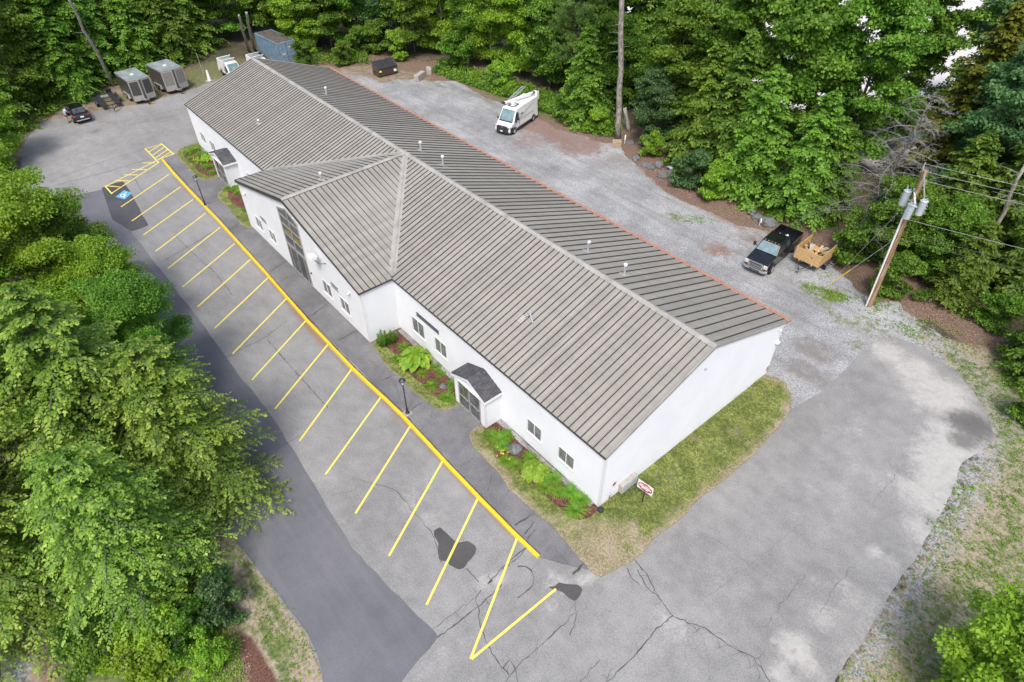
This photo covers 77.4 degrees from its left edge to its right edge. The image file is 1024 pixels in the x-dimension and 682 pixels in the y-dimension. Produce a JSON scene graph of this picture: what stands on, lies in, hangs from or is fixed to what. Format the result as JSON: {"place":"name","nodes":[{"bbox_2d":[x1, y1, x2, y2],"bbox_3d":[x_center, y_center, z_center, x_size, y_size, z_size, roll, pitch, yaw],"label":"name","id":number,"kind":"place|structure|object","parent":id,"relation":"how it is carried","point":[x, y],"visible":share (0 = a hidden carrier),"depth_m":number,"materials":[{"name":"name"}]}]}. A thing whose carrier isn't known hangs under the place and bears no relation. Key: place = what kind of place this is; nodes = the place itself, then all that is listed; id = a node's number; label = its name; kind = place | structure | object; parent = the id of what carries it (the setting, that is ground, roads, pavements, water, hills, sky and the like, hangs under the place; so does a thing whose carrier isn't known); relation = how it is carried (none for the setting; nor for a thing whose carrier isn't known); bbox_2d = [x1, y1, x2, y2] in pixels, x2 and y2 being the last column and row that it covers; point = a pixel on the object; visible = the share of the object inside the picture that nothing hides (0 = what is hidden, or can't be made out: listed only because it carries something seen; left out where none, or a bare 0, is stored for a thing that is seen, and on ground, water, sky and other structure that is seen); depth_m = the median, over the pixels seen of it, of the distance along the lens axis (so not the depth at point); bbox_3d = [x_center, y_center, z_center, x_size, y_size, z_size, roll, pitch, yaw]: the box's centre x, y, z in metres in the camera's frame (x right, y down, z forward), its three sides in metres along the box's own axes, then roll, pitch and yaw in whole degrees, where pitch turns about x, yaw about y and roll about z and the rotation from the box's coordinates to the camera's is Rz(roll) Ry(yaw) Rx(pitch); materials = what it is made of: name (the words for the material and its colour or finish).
{"place":"outdoors","nodes":[
{"label":"outdoors","id":0,"kind":"place"},
{"bbox_2d":[162,154,588,569],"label":"sidewalk","id":1,"kind":"structure","parent":0,"point":[446,432],"depth_m":38.92,"materials":[{"name":"concrete"}]},
{"bbox_2d":[167,163,584,574],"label":"sidewalk cracks","id":2,"kind":"object","parent":1,"relation":"on","point":[577,570],"visible":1,"depth_m":38.24,"materials":[{"name":"grey concrete"}]},
{"bbox_2d":[372,328,459,408],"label":"lawn","id":3,"kind":"structure","parent":0,"point":[434,401],"depth_m":39.73,"materials":[{"name":"green plant"}]},
{"bbox_2d":[377,328,455,401],"bbox_3d":[-5.796,1.537,40.926,2.183,0.030,7.842,-30,50,-29],"label":"mulch bed","id":4,"kind":"object","parent":3,"relation":"on","point":[443,379],"visible":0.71,"depth_m":40.20,"materials":[{"name":"brown soil"}]},
{"bbox_2d":[396,345,432,372],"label":"hosta","id":5,"kind":"object","parent":4,"relation":"on","point":[414,355],"visible":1,"depth_m":40.56,"materials":[{"name":"green plant"}]},
{"bbox_2d":[0,0,1023,681],"bbox_3d":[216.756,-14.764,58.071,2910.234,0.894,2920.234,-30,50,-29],"label":"ground","id":6,"kind":"structure","parent":0,"point":[266,660],"depth_m":33.89,"materials":[{"name":"green plant"}]},
{"bbox_2d":[0,92,21,170],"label":"maple tree","id":7,"kind":"object","parent":6,"relation":"on","point":[9,143],"visible":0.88,"depth_m":59.97,"materials":[{"name":"green plant"}]},
{"bbox_2d":[0,3,42,112],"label":"maple tree","id":8,"kind":"object","parent":6,"relation":"on","point":[10,20],"visible":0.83,"depth_m":67.67,"materials":[{"name":"green plant"}]},
{"bbox_2d":[0,70,42,139],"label":"hemlock tree","id":9,"kind":"object","parent":6,"relation":"on","point":[5,91],"visible":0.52,"depth_m":66.37,"materials":[{"name":"green plant"}]},
{"bbox_2d":[0,316,89,578],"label":"tree","id":10,"kind":"object","parent":6,"relation":"on","point":[6,470],"visible":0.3,"depth_m":26.80,"materials":[{"name":"green plant"}]},
{"bbox_2d":[0,170,95,310],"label":"maple tree","id":11,"kind":"object","parent":6,"relation":"on","point":[17,212],"visible":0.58,"depth_m":35.96,"materials":[{"name":"green plant"}]},
{"bbox_2d":[0,0,99,111],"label":"hemlock tree","id":12,"kind":"object","parent":6,"relation":"on","point":[45,85],"visible":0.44,"depth_m":69.90,"materials":[{"name":"green plant"}]},
{"bbox_2d":[8,0,101,68],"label":"maple tree","id":13,"kind":"object","parent":6,"relation":"on","point":[65,11],"visible":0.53,"depth_m":70.92,"materials":[{"name":"green plant"}]},
{"bbox_2d":[29,5,104,106],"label":"hemlock tree","id":14,"kind":"object","parent":6,"relation":"on","point":[60,65],"visible":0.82,"depth_m":70.97,"materials":[{"name":"green plant"}]},
{"bbox_2d":[45,604,92,661],"bbox_3d":[-18.475,12.348,27.134,2.526,2.756,2.846,-1,42,-1],"label":"shrub","id":15,"kind":"object","parent":6,"relation":"on","point":[60,630],"visible":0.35,"depth_m":26.30,"materials":[{"name":"green plant"}]},
{"bbox_2d":[0,480,138,681],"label":"hemlock tree","id":16,"kind":"object","parent":6,"relation":"on","point":[15,581],"visible":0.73,"depth_m":26.23,"materials":[{"name":"green plant"}]},
{"bbox_2d":[10,186,148,286],"bbox_3d":[-28.239,-4.772,41.189,7.283,9.434,6.168,20,46,21],"label":"maple tree","id":17,"kind":"object","parent":6,"relation":"on","point":[75,227],"visible":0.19,"depth_m":38.91,"materials":[{"name":"green plant"}]},
{"bbox_2d":[61,615,117,681],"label":"shrub","id":18,"kind":"object","parent":6,"relation":"on","point":[87,652],"visible":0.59,"depth_m":25.62,"materials":[{"name":"green plant"}]},
{"bbox_2d":[51,0,129,92],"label":"hemlock tree","id":19,"kind":"object","parent":6,"relation":"on","point":[99,40],"visible":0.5,"depth_m":74.86,"materials":[{"name":"green plant"}]},
{"bbox_2d":[31,234,151,354],"bbox_3d":[-24.879,-2.231,39.116,6.495,8.414,5.502,-30,50,-29],"label":"maple tree","id":20,"kind":"object","parent":6,"relation":"on","point":[87,259],"visible":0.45,"depth_m":37.02,"materials":[{"name":"green plant"}]},
{"bbox_2d":[0,282,239,558],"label":"hemlock tree","id":21,"kind":"object","parent":6,"relation":"on","point":[68,388],"visible":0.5,"depth_m":26.00,"materials":[{"name":"green plant"}]},
{"bbox_2d":[6,441,243,669],"bbox_3d":[-16.696,7.870,26.807,8.431,10.524,8.238,4,42,5],"label":"hemlock tree","id":22,"kind":"object","parent":6,"relation":"on","point":[77,505],"visible":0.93,"depth_m":25.41,"materials":[{"name":"green plant"}]},
{"bbox_2d":[62,268,197,397],"bbox_3d":[-20.921,0.413,35.784,6.889,8.924,5.835,-31,50,-30],"label":"maple tree","id":23,"kind":"object","parent":6,"relation":"on","point":[110,292],"visible":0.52,"depth_m":33.97,"materials":[{"name":"green plant"}]},
{"bbox_2d":[99,0,166,77],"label":"hemlock tree","id":24,"kind":"object","parent":6,"relation":"on","point":[121,18],"visible":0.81,"depth_m":76.69,"materials":[{"name":"green plant"}]},
{"bbox_2d":[114,67,155,103],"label":"enclosed trailer","id":25,"kind":"object","parent":6,"relation":"on","point":[135,84],"visible":1,"depth_m":72.37,"materials":[{"name":"grey paint"}]},
{"bbox_2d":[94,629,180,681],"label":"shrub","id":26,"kind":"object","parent":6,"relation":"on","point":[144,665],"visible":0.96,"depth_m":25.72,"materials":[{"name":"green plant"}]},
{"bbox_2d":[111,595,181,678],"bbox_3d":[-15.013,12.165,27.205,2.485,2.916,3.440,-47,59,-39],"label":"shrub","id":27,"kind":"object","parent":6,"relation":"on","point":[163,607],"visible":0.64,"depth_m":26.32,"materials":[{"name":"green plant"}]},
{"bbox_2d":[146,59,188,93],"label":"enclosed trailer","id":28,"kind":"object","parent":6,"relation":"on","point":[167,75],"visible":1,"depth_m":74.62,"materials":[{"name":"grey paint"}]},
{"bbox_2d":[139,0,204,67],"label":"hemlock tree","id":29,"kind":"object","parent":6,"relation":"on","point":[171,35],"visible":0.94,"depth_m":79.85,"materials":[{"name":"green plant"}]},
{"bbox_2d":[152,594,213,663],"bbox_3d":[-14.014,12.335,27.135,2.526,2.756,2.846,20,46,21],"label":"shrub","id":30,"kind":"object","parent":6,"relation":"on","point":[186,631],"visible":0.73,"depth_m":26.81,"materials":[{"name":"green plant"}]},
{"bbox_2d":[88,335,294,542],"bbox_3d":[-16.281,4.106,30.640,8.832,11.025,8.630,-17,45,-18],"label":"hemlock tree","id":31,"kind":"object","parent":6,"relation":"on","point":[155,401],"visible":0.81,"depth_m":29.41,"materials":[{"name":"green plant"}]},
{"bbox_2d":[159,0,229,55],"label":"hemlock tree","id":32,"kind":"object","parent":6,"relation":"on","point":[193,29],"visible":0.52,"depth_m":83.89,"materials":[{"name":"green plant"}]},
{"bbox_2d":[177,635,232,681],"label":"shrub","id":33,"kind":"object","parent":6,"relation":"on","point":[206,658],"visible":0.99,"depth_m":26.40,"materials":[{"name":"green plant"}]},
{"bbox_2d":[190,0,247,37],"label":"maple tree","id":34,"kind":"object","parent":6,"relation":"on","point":[212,8],"visible":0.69,"depth_m":87.82,"materials":[{"name":"green plant"}]},
{"bbox_2d":[192,562,247,631],"bbox_3d":[-12.960,11.395,28.227,2.463,2.687,2.775,10,43,11],"label":"shrub","id":35,"kind":"object","parent":6,"relation":"on","point":[215,590],"visible":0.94,"depth_m":27.95,"materials":[{"name":"green plant"}]},
{"bbox_2d":[73,190,437,681],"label":"service lane","id":36,"kind":"structure","parent":6,"relation":"on","point":[355,615],"depth_m":31.08,"materials":[{"name":"grey asphalt"}]},
{"bbox_2d":[254,29,297,61],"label":"shipping container","id":37,"kind":"object","parent":6,"relation":"on","point":[273,44],"visible":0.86,"depth_m":82.55,"materials":[{"name":"blue metal"}]},
{"bbox_2d":[267,0,323,52],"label":"maple tree","id":38,"kind":"object","parent":6,"relation":"on","point":[304,23],"visible":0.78,"depth_m":81.92,"materials":[{"name":"green plant"}]},
{"bbox_2d":[8,46,623,149],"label":"fern patch","id":39,"kind":"object","parent":6,"relation":"on","point":[472,76],"visible":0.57,"depth_m":74.72,"materials":[{"name":"green plant"}]},
{"bbox_2d":[287,0,355,47],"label":"maple tree","id":40,"kind":"object","parent":6,"relation":"on","point":[329,27],"visible":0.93,"depth_m":81.94,"materials":[{"name":"green plant"}]},
{"bbox_2d":[326,0,388,43],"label":"maple tree","id":41,"kind":"object","parent":6,"relation":"on","point":[345,5],"visible":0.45,"depth_m":84.56,"materials":[{"name":"green plant"}]},
{"bbox_2d":[350,0,406,38],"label":"maple tree","id":42,"kind":"object","parent":6,"relation":"on","point":[392,24],"visible":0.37,"depth_m":84.18,"materials":[{"name":"green plant"}]},
{"bbox_2d":[379,0,439,51],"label":"maple tree","id":43,"kind":"object","parent":6,"relation":"on","point":[412,31],"visible":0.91,"depth_m":81.26,"materials":[{"name":"green plant"}]},
{"bbox_2d":[415,0,461,54],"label":"birch tree","id":44,"kind":"object","parent":6,"relation":"on","point":[444,25],"visible":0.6,"depth_m":81.33,"materials":[{"name":"green plant"}]},
{"bbox_2d":[440,0,485,65],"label":"birch tree","id":45,"kind":"object","parent":6,"relation":"on","point":[465,46],"visible":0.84,"depth_m":77.15,"materials":[{"name":"green plant"}]},
{"bbox_2d":[184,57,791,506],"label":"office building","id":46,"kind":"structure","parent":6,"relation":"on","point":[596,357],"depth_m":40.05,"materials":[{"name":"concrete"}]},
{"bbox_2d":[462,0,517,63],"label":"birch tree","id":47,"kind":"object","parent":6,"relation":"on","point":[492,33],"visible":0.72,"depth_m":77.59,"materials":[{"name":"green plant"}]},
{"bbox_2d":[20,80,993,681],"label":"parking lot","id":48,"kind":"structure","parent":6,"relation":"on","point":[830,460],"depth_m":33.17,"materials":[{"name":"grey asphalt"}]},
{"bbox_2d":[102,182,147,230],"bbox_3d":[-34.153,-11.834,56.010,2.304,0.001,9.751,-25,48,-25],"label":"asphalt patch","id":49,"kind":"object","parent":48,"relation":"on","point":[125,215],"visible":1,"depth_m":55.56,"materials":[{"name":"grey asphalt"}]},
{"bbox_2d":[105,143,556,659],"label":"stall lines","id":50,"kind":"object","parent":48,"relation":"on","point":[472,656],"visible":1,"depth_m":36.32,"materials":[{"name":"yellow paint"}]},
{"bbox_2d":[162,159,539,557],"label":"kerb","id":51,"kind":"structure","parent":48,"relation":"on","point":[446,463],"depth_m":39.10,"materials":[{"name":"yellow paint"}]},
{"bbox_2d":[434,528,475,568],"bbox_3d":[-3.052,10.178,31.443,2.475,0.001,1.507,21,46,22],"label":"sealed patch","id":52,"kind":"object","parent":48,"relation":"on","point":[463,553],"visible":1,"depth_m":31.34,"materials":[{"name":"grey asphalt"}]},
{"bbox_2d":[58,111,894,681],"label":"asphalt cracks","id":53,"kind":"object","parent":48,"relation":"on","point":[528,567],"visible":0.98,"depth_m":29.39,"materials":[{"name":"black asphalt"}]},
{"bbox_2d":[487,0,539,73],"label":"birch tree","id":54,"kind":"object","parent":6,"relation":"on","point":[514,14],"visible":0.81,"depth_m":74.58,"materials":[{"name":"green plant"}]},
{"bbox_2d":[519,0,582,87],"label":"maple tree","id":55,"kind":"object","parent":6,"relation":"on","point":[543,61],"visible":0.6,"depth_m":70.78,"materials":[{"name":"green plant"}]},
{"bbox_2d":[541,0,618,70],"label":"pine tree","id":56,"kind":"object","parent":6,"relation":"on","point":[582,12],"visible":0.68,"depth_m":66.45,"materials":[{"name":"green plant"}]},
{"bbox_2d":[550,22,614,130],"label":"hemlock tree","id":57,"kind":"object","parent":6,"relation":"on","point":[588,89],"visible":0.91,"depth_m":65.39,"materials":[{"name":"green plant"}]},
{"bbox_2d":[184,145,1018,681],"bbox_3d":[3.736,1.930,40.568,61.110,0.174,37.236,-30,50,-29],"label":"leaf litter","id":58,"kind":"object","parent":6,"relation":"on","point":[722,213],"visible":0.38,"depth_m":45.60,"materials":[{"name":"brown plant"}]},
{"bbox_2d":[567,0,655,97],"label":"maple tree","id":59,"kind":"object","parent":6,"relation":"on","point":[610,9],"visible":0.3,"depth_m":67.09,"materials":[{"name":"green plant"}]},
{"bbox_2d":[609,0,629,138],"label":"utility pole","id":60,"kind":"object","parent":6,"relation":"on","point":[620,51],"visible":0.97,"depth_m":60.17,"materials":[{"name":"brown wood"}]},
{"bbox_2d":[599,13,653,109],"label":"maple tree","id":61,"kind":"object","parent":6,"relation":"on","point":[634,35],"visible":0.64,"depth_m":67.02,"materials":[{"name":"green plant"}]},
{"bbox_2d":[339,71,919,407],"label":"gravel yard","id":62,"kind":"structure","parent":6,"relation":"on","point":[823,343],"depth_m":53.12,"materials":[{"name":"grey gravel"}]},
{"bbox_2d":[495,86,538,133],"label":"boom van","id":63,"kind":"object","parent":62,"relation":"on","point":[521,110],"visible":1,"depth_m":66.58,"materials":[{"name":"white paint"}]},
{"bbox_2d":[743,224,803,273],"bbox_3d":[20.205,-7.214,49.280,2.500,1.930,6.165,32,51,30],"label":"pickup truck","id":64,"kind":"object","parent":62,"relation":"on","point":[770,251],"visible":1,"depth_m":48.26,"materials":[{"name":"black paint"}]},
{"bbox_2d":[793,234,837,272],"bbox_3d":[22.682,-6.428,48.550,3.366,1.720,2.480,-31,51,-30],"label":"utility trailer","id":65,"kind":"object","parent":62,"relation":"on","point":[803,253],"visible":0.99,"depth_m":48.17,"materials":[{"name":"brown wood"}]},
{"bbox_2d":[622,0,675,99],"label":"hemlock tree","id":66,"kind":"object","parent":6,"relation":"on","point":[652,40],"visible":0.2,"depth_m":68.03,"materials":[{"name":"green plant"}]},
{"bbox_2d":[629,65,686,144],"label":"tree","id":67,"kind":"object","parent":6,"relation":"on","point":[656,83],"visible":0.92,"depth_m":61.72,"materials":[{"name":"green plant"}]},
{"bbox_2d":[634,0,732,128],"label":"maple tree","id":68,"kind":"object","parent":6,"relation":"on","point":[685,20],"visible":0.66,"depth_m":59.21,"materials":[{"name":"green plant"}]},
{"bbox_2d":[669,147,716,188],"bbox_3d":[16.350,-15.513,57.297,4.358,3.694,3.148,5,42,6],"label":"shrub","id":69,"kind":"object","parent":6,"relation":"on","point":[700,158],"visible":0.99,"depth_m":56.57,"materials":[{"name":"green plant"}]},
{"bbox_2d":[661,41,737,175],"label":"hemlock tree","id":70,"kind":"object","parent":6,"relation":"on","point":[714,74],"visible":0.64,"depth_m":57.27,"materials":[{"name":"green plant"}]},
{"bbox_2d":[671,28,764,186],"bbox_3d":[19.462,-20.223,56.447,8.772,14.029,8.191,30,50,29],"label":"hemlock tree","id":71,"kind":"object","parent":6,"relation":"on","point":[738,79],"visible":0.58,"depth_m":54.67,"materials":[{"name":"green plant"}]},
{"bbox_2d":[697,158,738,200],"bbox_3d":[17.977,-14.223,56.002,4.129,3.499,2.982,-23,47,-23],"label":"shrub","id":72,"kind":"object","parent":6,"relation":"on","point":[714,178],"visible":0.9,"depth_m":55.23,"materials":[{"name":"green plant"}]},
{"bbox_2d":[675,0,790,118],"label":"maple tree","id":73,"kind":"object","parent":6,"relation":"on","point":[737,17],"visible":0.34,"depth_m":56.49,"materials":[{"name":"green plant"}]},
{"bbox_2d":[703,63,794,212],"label":"hemlock tree","id":74,"kind":"object","parent":6,"relation":"on","point":[746,182],"visible":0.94,"depth_m":52.91,"materials":[{"name":"green plant"}]},
{"bbox_2d":[733,0,869,153],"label":"maple tree","id":75,"kind":"object","parent":6,"relation":"on","point":[799,28],"visible":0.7,"depth_m":53.40,"materials":[{"name":"green plant"}]},
{"bbox_2d":[755,90,851,232],"bbox_3d":[24.315,-14.698,51.613,7.551,11.182,7.485,1,42,1],"label":"hemlock tree","id":76,"kind":"object","parent":6,"relation":"on","point":[797,194],"visible":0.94,"depth_m":50.97,"materials":[{"name":"green plant"}]},
{"bbox_2d":[782,4,877,136],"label":"maple tree","id":77,"kind":"object","parent":6,"relation":"on","point":[855,32],"visible":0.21,"depth_m":54.80,"materials":[{"name":"green plant"}]},
{"bbox_2d":[797,122,865,232],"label":"hemlock tree","id":78,"kind":"object","parent":6,"relation":"on","point":[847,153],"visible":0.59,"depth_m":51.27,"materials":[{"name":"green plant"}]},
{"bbox_2d":[827,206,890,265],"bbox_3d":[26.141,-8.072,48.564,5.046,4.277,3.645,-24,47,-24],"label":"shrub","id":79,"kind":"object","parent":6,"relation":"on","point":[845,252],"visible":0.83,"depth_m":47.73,"materials":[{"name":"green plant"}]},
{"bbox_2d":[793,92,953,257],"bbox_3d":[26.857,-11.861,46.614,10.339,12.537,8.090,-30,50,-29],"label":"dead tree","id":80,"kind":"object","parent":6,"relation":"on","point":[916,127],"visible":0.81,"depth_m":45.28,"materials":[{"name":"grey wood"}]},
{"bbox_2d":[802,0,945,166],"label":"maple tree","id":81,"kind":"object","parent":6,"relation":"on","point":[899,24],"visible":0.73,"depth_m":53.37,"materials":[{"name":"green plant"}]},
{"bbox_2d":[865,162,928,307],"bbox_3d":[24.988,-6.227,41.758,1.411,10.620,2.498,4,42,4],"label":"utility pole","id":82,"kind":"object","parent":6,"relation":"on","point":[904,199],"visible":1,"depth_m":39.99,"materials":[{"name":"brown wood"}]},
{"bbox_2d":[868,250,928,299],"bbox_3d":[27.508,-4.789,45.486,4.129,3.499,2.982,0,42,0],"label":"shrub","id":83,"kind":"object","parent":6,"relation":"on","point":[904,263],"visible":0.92,"depth_m":44.92,"materials":[{"name":"green plant"}]},
{"bbox_2d":[851,173,946,265],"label":"maple tree","id":84,"kind":"object","parent":6,"relation":"on","point":[892,206],"visible":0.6,"depth_m":45.40,"materials":[{"name":"green plant"}]},
{"bbox_2d":[857,0,995,142],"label":"maple tree","id":85,"kind":"object","parent":6,"relation":"on","point":[943,29],"visible":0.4,"depth_m":57.46,"materials":[{"name":"green plant"}]},
{"bbox_2d":[873,0,1023,186],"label":"hemlock tree","id":86,"kind":"object","parent":6,"relation":"on","point":[1005,37],"visible":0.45,"depth_m":50.34,"materials":[{"name":"green plant"}]},
{"bbox_2d":[910,192,991,278],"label":"maple tree","id":87,"kind":"object","parent":6,"relation":"on","point":[967,212],"visible":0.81,"depth_m":44.46,"materials":[{"name":"green plant"}]},
{"bbox_2d":[906,130,1004,269],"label":"hemlock tree","id":88,"kind":"object","parent":6,"relation":"on","point":[968,163],"visible":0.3,"depth_m":45.53,"materials":[{"name":"green plant"}]},
{"bbox_2d":[919,220,1005,319],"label":"hemlock tree","id":89,"kind":"object","parent":6,"relation":"on","point":[963,282],"visible":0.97,"depth_m":43.51,"materials":[{"name":"green plant"}]},
{"bbox_2d":[919,38,1023,202],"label":"maple tree","id":90,"kind":"object","parent":6,"relation":"on","point":[1003,88],"visible":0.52,"depth_m":46.10,"materials":[{"name":"green plant"}]},
{"bbox_2d":[922,0,1023,121],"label":"maple tree","id":91,"kind":"object","parent":6,"relation":"on","point":[984,26],"visible":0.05,"depth_m":54.46,"materials":[{"name":"green plant"}]},
{"bbox_2d":[930,575,1023,681],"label":"maple tree","id":92,"kind":"object","parent":6,"relation":"on","point":[999,624],"visible":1,"depth_m":23.27,"materials":[{"name":"green plant"}]},
{"bbox_2d":[945,0,1020,91],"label":"maple tree","id":93,"kind":"object","parent":6,"relation":"on","point":[975,42],"visible":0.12,"depth_m":64.67,"materials":[{"name":"green plant"}]},
{"bbox_2d":[958,144,1023,274],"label":"hemlock tree","id":94,"kind":"object","parent":6,"relation":"on","point":[1013,214],"visible":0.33,"depth_m":45.38,"materials":[{"name":"green plant"}]},
{"bbox_2d":[968,292,1023,343],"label":"shrub","id":95,"kind":"object","parent":6,"relation":"on","point":[1001,307],"visible":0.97,"depth_m":42.37,"materials":[{"name":"green plant"}]},
{"bbox_2d":[976,224,1023,322],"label":"hemlock tree","id":96,"kind":"object","parent":6,"relation":"on","point":[1010,280],"visible":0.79,"depth_m":43.79,"materials":[{"name":"green plant"}]},
{"bbox_2d":[990,331,1023,391],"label":"shrub","id":97,"kind":"object","parent":6,"relation":"on","point":[1018,366],"visible":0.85,"depth_m":39.58,"materials":[{"name":"green plant"}]},
{"bbox_2d":[469,375,791,576],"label":"lawn","id":98,"kind":"structure","parent":0,"point":[613,545],"depth_m":34.15,"materials":[{"name":"green plant"}]},
{"bbox_2d":[178,142,792,574],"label":"lawn grass","id":99,"kind":"structure","parent":98,"relation":"on","point":[238,216],"depth_m":35.11,"materials":[{"name":"green plant"}]},
{"bbox_2d":[484,422,597,519],"bbox_3d":[1.152,6.915,34.927,2.022,0.030,8.413,-30,50,-29],"label":"mulch bed","id":100,"kind":"object","parent":98,"relation":"on","point":[558,501],"visible":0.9,"depth_m":34.13,"materials":[{"name":"brown soil"}]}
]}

